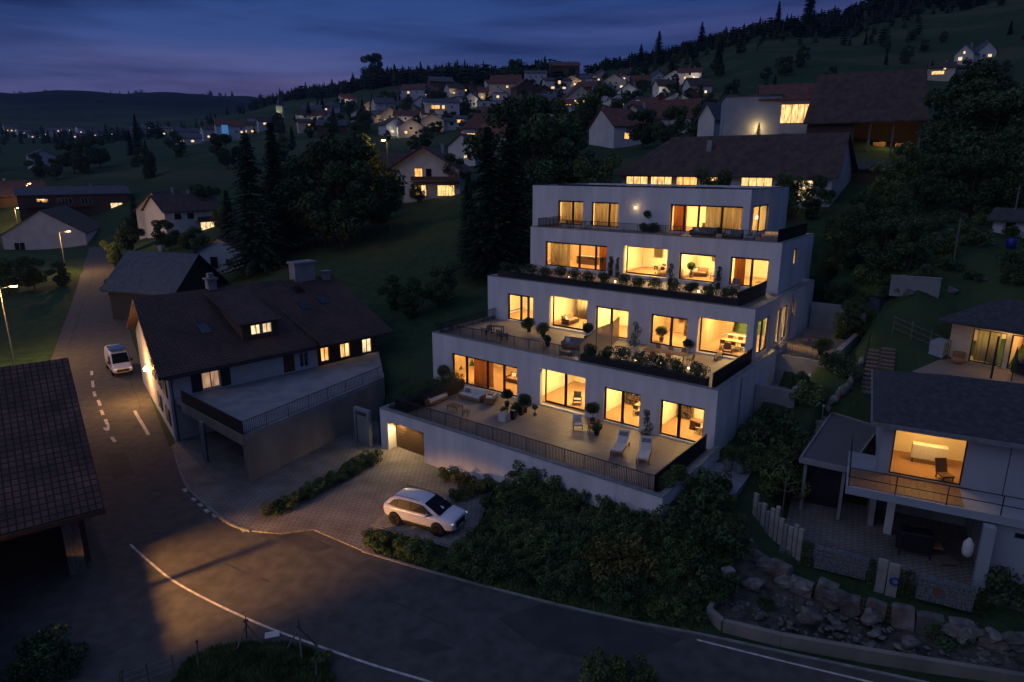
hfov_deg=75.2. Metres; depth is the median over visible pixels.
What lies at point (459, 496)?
shrub
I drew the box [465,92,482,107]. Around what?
house
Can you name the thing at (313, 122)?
broadleaf tree
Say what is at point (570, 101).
house
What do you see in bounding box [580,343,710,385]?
planter trough
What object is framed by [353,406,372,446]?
garden gate
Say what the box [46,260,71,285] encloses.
broadleaf tree
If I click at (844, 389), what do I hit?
stone edging
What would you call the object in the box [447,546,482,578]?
shrub
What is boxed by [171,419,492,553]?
driveway
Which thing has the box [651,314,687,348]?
window
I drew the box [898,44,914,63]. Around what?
broadleaf tree
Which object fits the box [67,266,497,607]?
tar seam
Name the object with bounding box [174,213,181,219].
window
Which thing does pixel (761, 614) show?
rock
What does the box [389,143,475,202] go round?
chalet
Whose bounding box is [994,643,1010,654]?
wall block
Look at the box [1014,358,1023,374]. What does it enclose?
gas grill
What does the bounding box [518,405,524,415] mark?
tall vase
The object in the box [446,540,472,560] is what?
shrub
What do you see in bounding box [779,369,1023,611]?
balcony house
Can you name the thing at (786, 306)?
window
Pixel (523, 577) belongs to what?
shrub
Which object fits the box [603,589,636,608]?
shrub
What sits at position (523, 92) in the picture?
broadleaf tree
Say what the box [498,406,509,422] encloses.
white planter
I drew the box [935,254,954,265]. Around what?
shrub
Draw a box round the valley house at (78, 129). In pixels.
[74,126,91,132]
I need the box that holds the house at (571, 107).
[563,103,575,113]
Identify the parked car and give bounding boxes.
[382,485,466,536]
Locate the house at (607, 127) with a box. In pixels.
[587,106,653,147]
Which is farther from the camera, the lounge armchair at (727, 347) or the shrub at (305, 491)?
the lounge armchair at (727, 347)
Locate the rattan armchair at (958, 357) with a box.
[951,351,965,363]
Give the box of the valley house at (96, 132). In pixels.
[83,129,103,135]
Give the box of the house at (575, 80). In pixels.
[567,74,582,87]
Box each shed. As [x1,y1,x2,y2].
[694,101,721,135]
[851,162,900,181]
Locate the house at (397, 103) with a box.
[395,100,403,109]
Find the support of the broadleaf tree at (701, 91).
on the ground at (418, 240)
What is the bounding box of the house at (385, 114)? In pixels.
[379,106,394,120]
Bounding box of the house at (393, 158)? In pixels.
[371,149,415,184]
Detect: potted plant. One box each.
[606,256,613,275]
[615,257,620,277]
[629,322,641,355]
[641,409,653,435]
[666,263,674,282]
[714,266,721,288]
[719,443,735,470]
[732,445,748,473]
[832,312,842,337]
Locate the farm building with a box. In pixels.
[0,178,47,208]
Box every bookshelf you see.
[626,393,639,406]
[681,406,693,419]
[684,320,686,335]
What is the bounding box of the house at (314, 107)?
[301,103,323,109]
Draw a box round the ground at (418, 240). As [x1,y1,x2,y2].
[0,0,1023,681]
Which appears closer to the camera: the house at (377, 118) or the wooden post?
the wooden post
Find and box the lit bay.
[221,124,228,134]
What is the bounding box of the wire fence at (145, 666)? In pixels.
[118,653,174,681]
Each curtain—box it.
[474,359,493,386]
[550,243,570,265]
[562,202,582,223]
[577,300,586,319]
[594,203,618,226]
[599,247,606,269]
[673,206,686,230]
[705,207,742,232]
[734,258,745,284]
[973,330,1001,363]
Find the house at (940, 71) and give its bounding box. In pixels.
[927,60,957,80]
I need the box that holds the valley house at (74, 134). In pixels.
[67,132,81,136]
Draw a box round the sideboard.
[911,441,948,461]
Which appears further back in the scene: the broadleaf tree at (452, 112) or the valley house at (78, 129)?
the valley house at (78, 129)
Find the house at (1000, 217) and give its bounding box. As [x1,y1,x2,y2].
[986,207,1023,237]
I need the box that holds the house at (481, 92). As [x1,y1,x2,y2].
[477,86,488,99]
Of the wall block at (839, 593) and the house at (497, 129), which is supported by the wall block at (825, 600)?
the wall block at (839, 593)
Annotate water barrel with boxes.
[856,253,862,263]
[1006,237,1016,248]
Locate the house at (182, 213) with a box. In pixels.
[141,190,221,237]
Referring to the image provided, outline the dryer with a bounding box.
[765,477,806,516]
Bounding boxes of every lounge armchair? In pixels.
[481,324,491,333]
[496,329,507,340]
[572,414,582,429]
[573,391,581,402]
[588,417,600,432]
[722,342,731,353]
[731,278,739,289]
[745,231,756,239]
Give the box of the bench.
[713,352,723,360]
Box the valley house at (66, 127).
[56,125,72,131]
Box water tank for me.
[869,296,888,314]
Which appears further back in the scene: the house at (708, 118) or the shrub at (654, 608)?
the house at (708, 118)
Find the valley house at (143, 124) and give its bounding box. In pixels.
[140,123,159,125]
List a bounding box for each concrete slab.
[874,557,888,593]
[885,562,900,597]
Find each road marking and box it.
[90,371,149,441]
[130,544,432,681]
[182,488,244,531]
[697,639,871,681]
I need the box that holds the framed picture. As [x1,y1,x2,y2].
[654,249,662,256]
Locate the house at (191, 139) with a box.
[172,133,201,145]
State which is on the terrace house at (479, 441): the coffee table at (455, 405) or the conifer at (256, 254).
the coffee table at (455, 405)
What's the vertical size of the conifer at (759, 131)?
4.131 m
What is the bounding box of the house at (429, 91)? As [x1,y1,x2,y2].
[425,86,438,97]
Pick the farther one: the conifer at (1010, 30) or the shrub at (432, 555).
the conifer at (1010, 30)
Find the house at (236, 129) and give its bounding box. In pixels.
[213,119,245,142]
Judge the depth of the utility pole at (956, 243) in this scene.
59.57 m
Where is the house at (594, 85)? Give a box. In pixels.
[590,82,612,91]
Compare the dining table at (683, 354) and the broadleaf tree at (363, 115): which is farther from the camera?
the broadleaf tree at (363, 115)
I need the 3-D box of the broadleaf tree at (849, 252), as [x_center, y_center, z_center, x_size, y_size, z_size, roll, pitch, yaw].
[32.840,-9.682,65.484,4.147,5.771,3.758,-12,19,-39]
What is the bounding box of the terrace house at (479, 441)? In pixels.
[379,183,866,522]
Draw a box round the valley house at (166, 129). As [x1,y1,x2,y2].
[160,126,181,136]
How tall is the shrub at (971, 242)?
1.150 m
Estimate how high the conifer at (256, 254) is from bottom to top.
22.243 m
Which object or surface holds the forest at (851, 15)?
on the ground at (418, 240)
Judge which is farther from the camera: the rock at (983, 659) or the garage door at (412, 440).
the garage door at (412, 440)
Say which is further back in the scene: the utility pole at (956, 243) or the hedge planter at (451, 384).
the utility pole at (956, 243)
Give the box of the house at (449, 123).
[440,117,457,130]
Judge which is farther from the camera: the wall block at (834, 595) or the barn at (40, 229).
the barn at (40, 229)
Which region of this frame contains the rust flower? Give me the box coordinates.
[933,588,941,594]
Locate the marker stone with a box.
[721,566,735,584]
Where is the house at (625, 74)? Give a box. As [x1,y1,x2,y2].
[619,67,636,81]
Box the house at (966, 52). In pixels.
[953,43,980,64]
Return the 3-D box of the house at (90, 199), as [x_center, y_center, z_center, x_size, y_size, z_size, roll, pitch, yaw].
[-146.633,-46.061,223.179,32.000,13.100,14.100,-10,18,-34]
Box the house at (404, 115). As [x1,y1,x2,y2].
[392,109,419,121]
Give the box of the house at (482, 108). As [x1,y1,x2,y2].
[476,106,495,112]
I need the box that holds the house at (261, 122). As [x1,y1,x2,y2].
[255,116,271,131]
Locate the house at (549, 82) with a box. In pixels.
[541,76,571,94]
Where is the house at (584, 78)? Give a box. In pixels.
[579,73,591,81]
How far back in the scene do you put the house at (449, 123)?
276.16 m
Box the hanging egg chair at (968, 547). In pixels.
[962,520,974,556]
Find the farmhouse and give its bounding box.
[126,259,393,441]
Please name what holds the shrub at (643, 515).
on the ground at (418, 240)
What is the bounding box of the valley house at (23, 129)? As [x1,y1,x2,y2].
[15,127,30,135]
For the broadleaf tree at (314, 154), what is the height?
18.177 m
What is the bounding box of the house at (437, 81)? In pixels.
[426,76,453,90]
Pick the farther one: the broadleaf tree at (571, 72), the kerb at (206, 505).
the broadleaf tree at (571, 72)
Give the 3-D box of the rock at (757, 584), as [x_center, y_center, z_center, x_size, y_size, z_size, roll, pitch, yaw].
[12.819,12.841,35.217,1.392,0.576,0.825,0,15,0]
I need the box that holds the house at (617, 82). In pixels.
[600,73,630,93]
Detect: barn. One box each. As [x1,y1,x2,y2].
[0,205,100,249]
[0,358,105,575]
[803,68,928,153]
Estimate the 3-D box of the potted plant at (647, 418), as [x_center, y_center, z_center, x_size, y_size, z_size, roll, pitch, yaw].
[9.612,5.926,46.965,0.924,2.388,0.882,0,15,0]
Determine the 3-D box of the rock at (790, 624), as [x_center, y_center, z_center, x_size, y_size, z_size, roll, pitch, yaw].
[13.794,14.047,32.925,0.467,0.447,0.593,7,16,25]
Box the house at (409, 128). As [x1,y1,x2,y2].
[396,117,424,137]
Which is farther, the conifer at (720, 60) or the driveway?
the conifer at (720, 60)
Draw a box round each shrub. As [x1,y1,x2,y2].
[0,642,62,681]
[11,620,71,663]
[35,641,89,681]
[260,498,286,515]
[277,496,296,509]
[280,490,304,507]
[294,484,313,499]
[301,485,319,498]
[302,479,325,494]
[310,649,334,666]
[314,477,331,489]
[317,472,339,488]
[325,468,349,481]
[335,468,353,478]
[338,461,359,474]
[342,456,365,472]
[351,454,373,467]
[356,452,377,466]
[359,449,382,461]
[361,528,378,543]
[364,531,387,552]
[385,530,403,547]
[392,534,416,557]
[403,535,433,562]
[422,546,442,564]
[438,466,459,482]
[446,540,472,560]
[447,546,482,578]
[448,487,470,502]
[449,471,476,489]
[454,536,476,550]
[464,478,485,497]
[465,524,487,542]
[470,556,499,584]
[478,514,492,524]
[479,474,497,493]
[479,492,501,512]
[492,483,519,504]
[493,479,509,488]
[495,482,512,493]
[504,468,516,480]
[509,535,535,558]
[510,492,544,516]
[511,478,528,491]
[512,460,541,486]
[514,566,538,586]
[520,479,544,499]
[524,526,559,558]
[528,483,561,502]
[530,565,553,587]
[538,468,564,488]
[538,574,577,603]
[546,491,579,514]
[549,485,567,498]
[552,563,575,585]
[563,486,590,507]
[577,646,629,681]
[579,504,603,518]
[580,532,631,585]
[585,539,607,554]
[592,560,619,584]
[595,532,663,580]
[597,495,630,517]
[597,534,626,556]
[597,567,640,596]
[603,506,634,527]
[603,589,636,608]
[610,538,641,564]
[611,651,658,681]
[614,522,647,546]
[623,508,648,530]
[624,566,646,585]
[634,507,668,527]
[634,516,662,541]
[639,560,658,580]
[642,593,665,617]
[650,497,704,547]
[656,593,687,623]
[660,528,691,553]
[675,513,709,525]
[676,468,728,513]
[683,551,744,601]
[685,563,716,588]
[687,478,719,495]
[687,512,754,558]
[687,567,729,603]
[688,603,707,623]
[692,466,710,481]
[692,502,723,527]
[706,469,732,492]
[713,566,737,586]
[717,520,741,534]
[717,532,745,555]
[723,491,737,508]
[738,416,771,444]
[739,439,795,474]
[755,595,779,611]
[756,404,801,438]
[757,449,810,500]
[769,424,813,459]
[788,379,827,407]
[790,466,808,494]
[815,350,850,371]
[820,227,840,237]
[823,283,850,301]
[831,358,865,379]
[850,263,883,286]
[851,264,872,279]
[877,276,890,287]
[877,285,900,298]
[915,265,941,276]
[922,616,977,652]
[932,241,960,256]
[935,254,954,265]
[941,258,966,270]
[958,237,974,245]
[960,228,994,245]
[962,270,985,279]
[971,214,990,224]
[983,565,1023,613]
[995,248,1023,266]
[998,259,1023,284]
[1002,223,1023,236]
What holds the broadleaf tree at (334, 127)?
on the ground at (418, 240)
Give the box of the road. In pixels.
[0,247,912,681]
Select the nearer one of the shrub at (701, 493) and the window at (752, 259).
the shrub at (701, 493)
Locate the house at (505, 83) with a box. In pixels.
[488,74,522,99]
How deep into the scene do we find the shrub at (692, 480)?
40.94 m
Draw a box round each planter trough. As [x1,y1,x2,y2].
[498,261,740,305]
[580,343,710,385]
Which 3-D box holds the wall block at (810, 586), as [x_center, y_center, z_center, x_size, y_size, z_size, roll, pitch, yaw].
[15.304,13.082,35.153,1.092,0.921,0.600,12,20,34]
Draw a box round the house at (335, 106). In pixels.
[318,101,340,113]
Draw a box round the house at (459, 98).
[452,95,462,107]
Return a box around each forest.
[0,102,247,144]
[14,89,233,95]
[248,55,564,110]
[589,0,987,72]
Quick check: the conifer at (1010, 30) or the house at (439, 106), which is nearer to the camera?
the house at (439, 106)
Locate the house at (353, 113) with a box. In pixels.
[349,107,374,124]
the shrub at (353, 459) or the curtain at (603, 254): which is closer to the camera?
the shrub at (353, 459)
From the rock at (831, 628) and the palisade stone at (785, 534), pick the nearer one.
the rock at (831, 628)
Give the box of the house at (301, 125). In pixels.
[296,117,315,133]
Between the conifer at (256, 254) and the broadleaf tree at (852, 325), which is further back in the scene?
the conifer at (256, 254)
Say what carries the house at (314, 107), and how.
on the ground at (418, 240)
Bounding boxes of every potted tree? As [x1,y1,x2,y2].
[437,364,449,378]
[500,389,513,406]
[510,402,521,414]
[517,393,531,412]
[521,317,535,331]
[532,405,537,415]
[536,322,549,336]
[543,335,550,345]
[582,322,593,337]
[584,402,599,423]
[591,422,602,435]
[639,222,646,231]
[643,210,650,230]
[645,222,659,232]
[658,470,678,489]
[669,464,687,480]
[682,338,694,351]
[811,337,834,354]
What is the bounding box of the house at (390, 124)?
[377,116,403,135]
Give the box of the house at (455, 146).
[446,131,491,165]
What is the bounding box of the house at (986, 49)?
[975,41,997,60]
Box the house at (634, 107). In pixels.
[627,102,659,121]
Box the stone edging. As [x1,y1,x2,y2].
[810,356,864,440]
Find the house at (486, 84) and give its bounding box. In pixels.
[484,80,488,86]
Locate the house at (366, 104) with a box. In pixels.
[360,100,370,109]
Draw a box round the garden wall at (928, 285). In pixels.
[889,275,942,297]
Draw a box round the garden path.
[694,461,752,507]
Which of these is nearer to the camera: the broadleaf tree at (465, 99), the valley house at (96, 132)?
the broadleaf tree at (465, 99)
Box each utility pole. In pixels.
[953,218,963,259]
[1014,186,1021,209]
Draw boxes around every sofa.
[424,392,447,405]
[458,386,485,401]
[484,391,497,404]
[561,313,578,324]
[561,336,584,348]
[690,227,716,236]
[690,267,708,276]
[722,229,743,238]
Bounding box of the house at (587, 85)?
[573,79,599,90]
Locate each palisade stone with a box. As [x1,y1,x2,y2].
[752,492,759,516]
[756,502,761,521]
[760,502,767,527]
[764,510,770,533]
[768,507,775,538]
[773,505,781,541]
[777,517,785,544]
[782,523,789,547]
[786,525,793,550]
[791,523,799,556]
[795,528,804,561]
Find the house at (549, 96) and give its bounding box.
[529,92,558,117]
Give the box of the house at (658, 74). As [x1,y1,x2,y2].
[650,70,663,86]
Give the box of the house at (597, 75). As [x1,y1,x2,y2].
[591,69,609,80]
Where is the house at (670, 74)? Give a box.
[663,70,677,78]
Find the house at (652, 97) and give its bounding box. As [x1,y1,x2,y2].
[640,95,660,100]
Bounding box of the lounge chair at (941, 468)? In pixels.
[935,458,954,481]
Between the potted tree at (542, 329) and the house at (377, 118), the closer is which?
the potted tree at (542, 329)
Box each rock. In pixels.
[741,577,766,591]
[751,621,760,626]
[754,610,765,620]
[786,620,795,629]
[795,605,823,624]
[806,601,815,605]
[826,613,833,620]
[828,625,835,631]
[830,618,841,624]
[831,622,847,631]
[832,632,845,640]
[863,640,876,647]
[866,627,881,638]
[871,624,881,630]
[892,642,906,652]
[900,635,921,649]
[903,289,914,296]
[939,649,945,655]
[946,286,958,293]
[973,276,988,281]
[979,656,988,662]
[990,657,1001,664]
[1004,650,1017,657]
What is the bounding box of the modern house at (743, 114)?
[719,93,783,135]
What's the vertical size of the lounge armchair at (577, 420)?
1.030 m
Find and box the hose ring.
[889,577,899,585]
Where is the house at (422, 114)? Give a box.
[419,107,439,118]
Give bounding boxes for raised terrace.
[174,351,384,481]
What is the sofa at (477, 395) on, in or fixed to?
on the terrace house at (479, 441)
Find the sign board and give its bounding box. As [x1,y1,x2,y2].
[265,630,279,638]
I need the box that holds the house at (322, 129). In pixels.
[316,118,348,138]
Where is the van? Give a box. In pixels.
[104,344,132,375]
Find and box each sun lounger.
[610,429,630,457]
[636,435,652,465]
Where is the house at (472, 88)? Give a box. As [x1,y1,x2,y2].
[463,82,478,93]
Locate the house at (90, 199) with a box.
[13,183,129,220]
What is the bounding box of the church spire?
[276,94,284,122]
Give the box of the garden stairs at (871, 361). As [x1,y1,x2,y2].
[858,333,881,395]
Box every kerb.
[174,453,250,531]
[362,551,928,681]
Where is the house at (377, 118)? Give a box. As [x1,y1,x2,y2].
[367,109,383,122]
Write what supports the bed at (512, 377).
on the terrace house at (479, 441)
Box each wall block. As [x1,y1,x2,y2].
[748,541,758,549]
[750,551,763,561]
[756,556,774,573]
[770,558,793,574]
[773,574,790,588]
[774,572,791,580]
[789,575,814,598]
[790,574,799,580]
[793,581,809,594]
[814,576,839,601]
[821,589,849,605]
[822,596,829,603]
[824,603,839,610]
[827,591,850,603]
[840,593,859,617]
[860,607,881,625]
[866,597,886,622]
[891,602,914,631]
[914,610,944,635]
[940,623,962,637]
[947,616,974,641]
[955,627,969,645]
[956,627,975,642]
[968,622,985,637]
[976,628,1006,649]
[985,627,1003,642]
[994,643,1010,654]
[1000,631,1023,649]
[1012,632,1023,652]
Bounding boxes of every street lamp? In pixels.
[0,285,17,364]
[59,231,69,267]
[381,139,391,229]
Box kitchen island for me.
[576,255,598,264]
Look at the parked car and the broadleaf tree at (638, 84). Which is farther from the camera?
the broadleaf tree at (638, 84)
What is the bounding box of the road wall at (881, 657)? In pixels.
[706,593,1023,681]
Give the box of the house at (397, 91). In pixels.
[389,89,401,99]
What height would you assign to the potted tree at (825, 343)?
1.584 m
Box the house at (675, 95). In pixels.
[662,90,689,99]
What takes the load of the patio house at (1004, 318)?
on the ground at (418, 240)
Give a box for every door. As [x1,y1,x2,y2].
[283,354,294,372]
[396,424,423,455]
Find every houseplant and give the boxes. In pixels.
[655,326,667,341]
[687,262,695,277]
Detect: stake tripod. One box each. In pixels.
[236,615,264,648]
[286,619,317,660]
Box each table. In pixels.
[447,402,462,411]
[492,325,503,333]
[643,347,688,363]
[720,337,744,346]
[808,336,820,345]
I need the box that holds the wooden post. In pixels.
[196,640,198,666]
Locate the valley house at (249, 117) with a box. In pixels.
[246,114,263,120]
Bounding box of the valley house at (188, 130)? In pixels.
[169,127,199,137]
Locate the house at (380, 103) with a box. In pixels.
[370,96,395,109]
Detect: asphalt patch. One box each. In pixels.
[107,452,134,479]
[282,532,332,552]
[399,638,452,653]
[498,604,681,661]
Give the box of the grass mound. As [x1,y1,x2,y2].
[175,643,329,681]
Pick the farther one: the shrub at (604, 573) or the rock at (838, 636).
the shrub at (604, 573)
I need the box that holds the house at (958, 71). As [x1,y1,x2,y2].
[955,70,968,79]
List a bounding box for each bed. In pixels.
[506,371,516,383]
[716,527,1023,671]
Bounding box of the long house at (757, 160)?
[614,132,858,208]
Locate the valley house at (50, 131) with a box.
[34,129,56,136]
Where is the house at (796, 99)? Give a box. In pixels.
[758,83,815,133]
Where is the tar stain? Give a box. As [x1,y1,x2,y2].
[207,533,623,650]
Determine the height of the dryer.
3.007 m
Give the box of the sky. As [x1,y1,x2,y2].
[0,0,867,97]
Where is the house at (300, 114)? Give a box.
[294,109,305,124]
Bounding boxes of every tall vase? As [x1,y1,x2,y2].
[510,409,516,419]
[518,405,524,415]
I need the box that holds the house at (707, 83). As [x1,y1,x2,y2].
[681,76,713,94]
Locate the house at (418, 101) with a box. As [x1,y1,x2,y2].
[412,95,426,106]
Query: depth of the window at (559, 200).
75.49 m
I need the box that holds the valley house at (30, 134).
[27,132,41,137]
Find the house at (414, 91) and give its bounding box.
[400,83,426,99]
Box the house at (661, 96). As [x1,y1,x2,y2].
[656,92,665,99]
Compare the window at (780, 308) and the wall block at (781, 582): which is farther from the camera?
the window at (780, 308)
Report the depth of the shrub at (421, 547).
38.42 m
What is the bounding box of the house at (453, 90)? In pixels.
[443,83,464,97]
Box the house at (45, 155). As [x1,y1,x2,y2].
[24,148,56,168]
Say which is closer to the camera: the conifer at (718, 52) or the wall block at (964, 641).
the wall block at (964, 641)
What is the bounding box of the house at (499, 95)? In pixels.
[492,92,507,99]
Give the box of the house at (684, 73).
[677,66,702,84]
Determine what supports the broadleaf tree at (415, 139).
on the ground at (418, 240)
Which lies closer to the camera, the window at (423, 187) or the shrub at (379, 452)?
the shrub at (379, 452)
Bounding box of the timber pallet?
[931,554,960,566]
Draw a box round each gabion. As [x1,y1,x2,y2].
[813,544,867,579]
[915,573,975,611]
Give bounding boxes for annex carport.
[799,412,875,519]
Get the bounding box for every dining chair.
[633,405,639,415]
[660,266,665,274]
[665,353,672,362]
[694,422,702,432]
[730,341,736,350]
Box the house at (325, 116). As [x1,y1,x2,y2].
[320,111,335,119]
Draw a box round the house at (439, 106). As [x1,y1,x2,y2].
[422,97,460,116]
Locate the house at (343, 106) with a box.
[340,104,357,110]
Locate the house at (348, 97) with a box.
[337,93,357,102]
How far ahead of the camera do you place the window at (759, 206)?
66.23 m
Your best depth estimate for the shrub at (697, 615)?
33.04 m
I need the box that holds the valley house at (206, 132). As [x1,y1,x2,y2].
[199,126,214,140]
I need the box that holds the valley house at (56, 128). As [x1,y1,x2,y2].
[46,126,61,132]
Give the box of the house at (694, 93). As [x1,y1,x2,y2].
[681,86,702,97]
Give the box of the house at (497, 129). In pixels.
[478,124,506,156]
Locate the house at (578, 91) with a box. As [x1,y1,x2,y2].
[562,84,591,106]
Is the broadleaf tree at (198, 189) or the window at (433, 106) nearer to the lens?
the broadleaf tree at (198, 189)
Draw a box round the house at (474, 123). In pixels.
[459,113,526,133]
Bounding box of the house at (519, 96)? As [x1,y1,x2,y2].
[508,94,526,101]
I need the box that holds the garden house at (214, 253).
[192,235,250,273]
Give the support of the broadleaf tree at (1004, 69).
on the ground at (418, 240)
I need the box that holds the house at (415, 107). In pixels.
[397,102,418,109]
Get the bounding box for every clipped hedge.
[799,540,814,565]
[866,558,877,585]
[898,569,916,596]
[974,586,988,615]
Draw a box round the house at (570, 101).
[559,99,574,108]
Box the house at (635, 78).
[630,74,650,87]
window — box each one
[14,242,25,249]
[36,199,48,203]
[57,198,72,202]
[81,198,91,202]
[110,203,121,207]
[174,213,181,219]
[187,212,194,218]
[200,221,214,229]
[201,370,220,388]
[209,256,218,268]
[299,352,308,367]
[321,347,328,361]
[340,343,349,357]
[362,338,371,352]
[414,168,422,175]
[416,185,425,195]
[425,168,431,175]
[431,105,439,108]
[437,185,454,195]
[453,353,516,396]
[509,293,532,320]
[545,369,583,410]
[546,241,606,270]
[553,296,585,329]
[559,200,582,224]
[592,202,618,227]
[596,306,628,338]
[604,387,640,427]
[626,177,647,183]
[626,246,667,276]
[651,177,671,183]
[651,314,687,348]
[660,400,704,442]
[670,204,742,233]
[676,177,696,184]
[679,253,715,282]
[699,317,746,356]
[729,256,769,288]
[741,178,772,185]
[752,204,767,233]
[755,316,768,354]
[775,308,780,343]
[780,104,808,122]
[781,304,787,339]
[795,180,812,199]
[889,430,967,485]
[931,71,943,74]
[968,328,1006,366]
[1004,222,1016,231]
[1006,335,1023,368]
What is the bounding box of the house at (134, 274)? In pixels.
[100,245,227,319]
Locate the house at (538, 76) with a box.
[524,69,547,84]
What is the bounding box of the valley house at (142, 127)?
[129,126,147,132]
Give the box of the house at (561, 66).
[548,61,580,77]
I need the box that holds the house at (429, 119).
[420,112,444,131]
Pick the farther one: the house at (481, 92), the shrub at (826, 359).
the house at (481, 92)
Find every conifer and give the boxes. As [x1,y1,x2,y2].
[126,131,136,155]
[127,194,137,235]
[132,114,142,147]
[217,133,289,276]
[218,190,241,242]
[258,122,301,254]
[288,126,297,146]
[305,102,310,118]
[330,108,337,126]
[452,127,523,280]
[454,172,480,258]
[490,112,532,265]
[636,44,644,66]
[652,31,665,56]
[696,22,706,48]
[714,49,724,73]
[715,41,721,63]
[756,123,760,134]
[775,1,781,26]
[801,0,816,27]
[863,32,867,44]
[883,51,887,64]
[1007,20,1013,34]
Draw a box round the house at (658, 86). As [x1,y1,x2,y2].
[651,78,679,96]
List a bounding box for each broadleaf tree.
[0,257,26,294]
[15,256,47,289]
[23,152,46,176]
[43,158,62,178]
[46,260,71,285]
[54,141,81,172]
[69,135,101,173]
[83,136,110,167]
[99,240,122,266]
[114,217,145,250]
[130,144,156,178]
[150,219,179,250]
[163,129,186,157]
[177,225,209,250]
[189,184,220,202]
[208,133,243,169]
[209,205,227,227]
[260,154,321,242]
[271,115,280,125]
[271,140,370,245]
[274,112,282,120]
[274,134,294,161]
[296,159,380,248]
[303,125,314,137]
[310,117,316,130]
[313,131,407,235]
[323,116,339,133]
[334,98,342,106]
[336,114,344,119]
[344,101,354,116]
[348,115,359,130]
[354,111,373,129]
[354,147,401,223]
[355,108,366,120]
[360,53,383,75]
[377,274,405,309]
[379,90,389,97]
[383,130,391,139]
[389,93,397,100]
[392,179,404,206]
[396,277,429,317]
[398,97,411,109]
[406,135,421,149]
[409,182,425,201]
[413,114,420,123]
[418,127,433,146]
[424,265,457,306]
[428,123,435,132]
[432,121,442,132]
[438,92,446,98]
[441,110,449,117]
[442,153,464,188]
[448,111,455,117]
[459,102,469,114]
[461,95,549,200]
[461,97,468,103]
[461,103,472,112]
[463,114,474,125]
[493,112,581,211]
[496,93,551,158]
[501,58,523,74]
[517,89,527,94]
[530,79,538,87]
[539,97,577,150]
[543,126,602,183]
[554,77,566,92]
[558,89,563,96]
[564,67,575,77]
[565,70,574,77]
[571,81,623,127]
[573,153,621,182]
[583,65,590,73]
[620,90,635,104]
[626,109,656,148]
[629,66,639,77]
[629,89,643,100]
[636,80,641,89]
[641,80,649,91]
[651,105,688,142]
[663,83,678,96]
[667,65,678,72]
[671,73,679,83]
[683,102,704,136]
[690,60,701,67]
[693,167,732,184]
[694,84,703,94]
[703,92,716,102]
[709,59,718,69]
[714,33,727,47]
[714,64,724,75]
[718,82,740,102]
[732,78,739,90]
[736,45,742,53]
[759,67,772,79]
[773,55,784,73]
[775,171,808,217]
[777,55,793,75]
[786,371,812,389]
[794,45,811,67]
[799,174,836,218]
[824,66,837,73]
[824,214,868,268]
[833,301,875,338]
[838,189,883,238]
[857,215,910,270]
[863,161,908,208]
[878,189,924,239]
[886,213,943,271]
[890,141,936,192]
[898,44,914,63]
[905,153,963,210]
[916,77,1001,157]
[919,39,929,51]
[932,57,1012,123]
[939,31,948,41]
[943,155,1005,216]
[949,86,1023,175]
[956,59,972,69]
[969,125,1023,207]
[987,87,1023,174]
[997,0,1005,4]
[998,81,1023,130]
[999,143,1023,207]
[1001,59,1013,73]
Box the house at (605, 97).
[603,94,639,101]
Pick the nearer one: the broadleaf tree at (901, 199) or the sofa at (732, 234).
the sofa at (732, 234)
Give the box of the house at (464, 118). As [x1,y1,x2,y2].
[453,115,467,126]
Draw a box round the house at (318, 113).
[306,109,325,118]
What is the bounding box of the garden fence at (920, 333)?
[892,315,951,358]
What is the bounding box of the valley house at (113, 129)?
[106,128,125,133]
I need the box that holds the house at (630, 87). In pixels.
[617,82,642,96]
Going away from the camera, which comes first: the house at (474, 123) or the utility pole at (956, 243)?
the utility pole at (956, 243)
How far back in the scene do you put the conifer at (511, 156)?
83.08 m
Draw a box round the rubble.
[721,564,1022,670]
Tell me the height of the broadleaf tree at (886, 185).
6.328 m
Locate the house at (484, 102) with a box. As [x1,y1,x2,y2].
[476,100,502,105]
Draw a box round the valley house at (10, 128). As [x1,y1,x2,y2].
[2,124,17,132]
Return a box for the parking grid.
[370,514,468,547]
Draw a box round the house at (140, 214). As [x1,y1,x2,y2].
[133,187,181,239]
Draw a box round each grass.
[369,545,717,632]
[738,334,879,464]
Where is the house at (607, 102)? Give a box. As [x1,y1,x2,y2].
[601,97,614,106]
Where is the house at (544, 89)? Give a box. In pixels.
[534,84,553,93]
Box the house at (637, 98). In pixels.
[624,96,642,105]
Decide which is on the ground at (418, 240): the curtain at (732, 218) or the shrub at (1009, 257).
the shrub at (1009, 257)
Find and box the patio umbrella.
[1005,347,1017,382]
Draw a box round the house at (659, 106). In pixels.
[632,96,702,132]
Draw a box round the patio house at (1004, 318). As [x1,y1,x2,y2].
[912,299,1023,383]
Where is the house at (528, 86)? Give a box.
[510,78,536,94]
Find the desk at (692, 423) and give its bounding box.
[689,417,702,429]
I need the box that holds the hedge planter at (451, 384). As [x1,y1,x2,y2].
[394,372,464,410]
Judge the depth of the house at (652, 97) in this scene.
225.05 m
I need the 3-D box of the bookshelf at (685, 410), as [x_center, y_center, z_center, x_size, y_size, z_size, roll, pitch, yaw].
[13.389,4.934,50.901,1.060,2.135,0.320,11,18,36]
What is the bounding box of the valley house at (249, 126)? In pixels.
[244,121,256,133]
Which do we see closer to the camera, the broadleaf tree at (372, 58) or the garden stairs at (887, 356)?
the garden stairs at (887, 356)
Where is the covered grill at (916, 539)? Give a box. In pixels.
[895,524,943,559]
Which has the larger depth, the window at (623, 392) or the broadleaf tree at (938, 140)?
the broadleaf tree at (938, 140)

